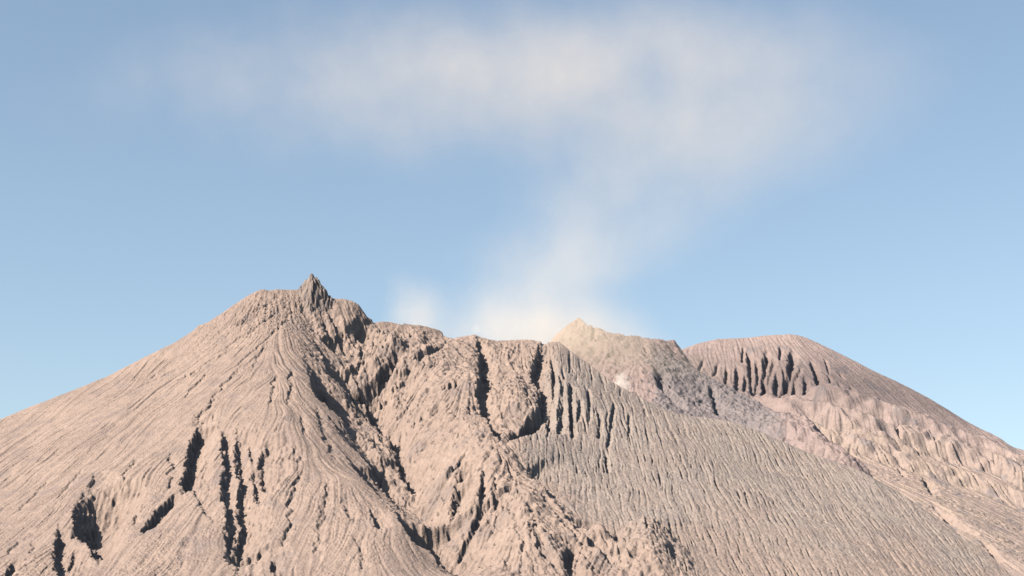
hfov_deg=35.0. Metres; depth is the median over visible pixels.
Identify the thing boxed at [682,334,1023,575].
lava dome hill
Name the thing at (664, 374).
crater peak mountain
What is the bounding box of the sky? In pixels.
[0,0,1023,449]
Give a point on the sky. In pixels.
(846, 177)
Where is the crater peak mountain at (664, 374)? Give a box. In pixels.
[550,318,872,476]
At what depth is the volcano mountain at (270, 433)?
3271.02 m
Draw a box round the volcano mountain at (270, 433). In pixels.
[0,289,1012,575]
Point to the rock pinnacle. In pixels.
(313, 293)
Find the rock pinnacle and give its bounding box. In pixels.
[297,274,338,313]

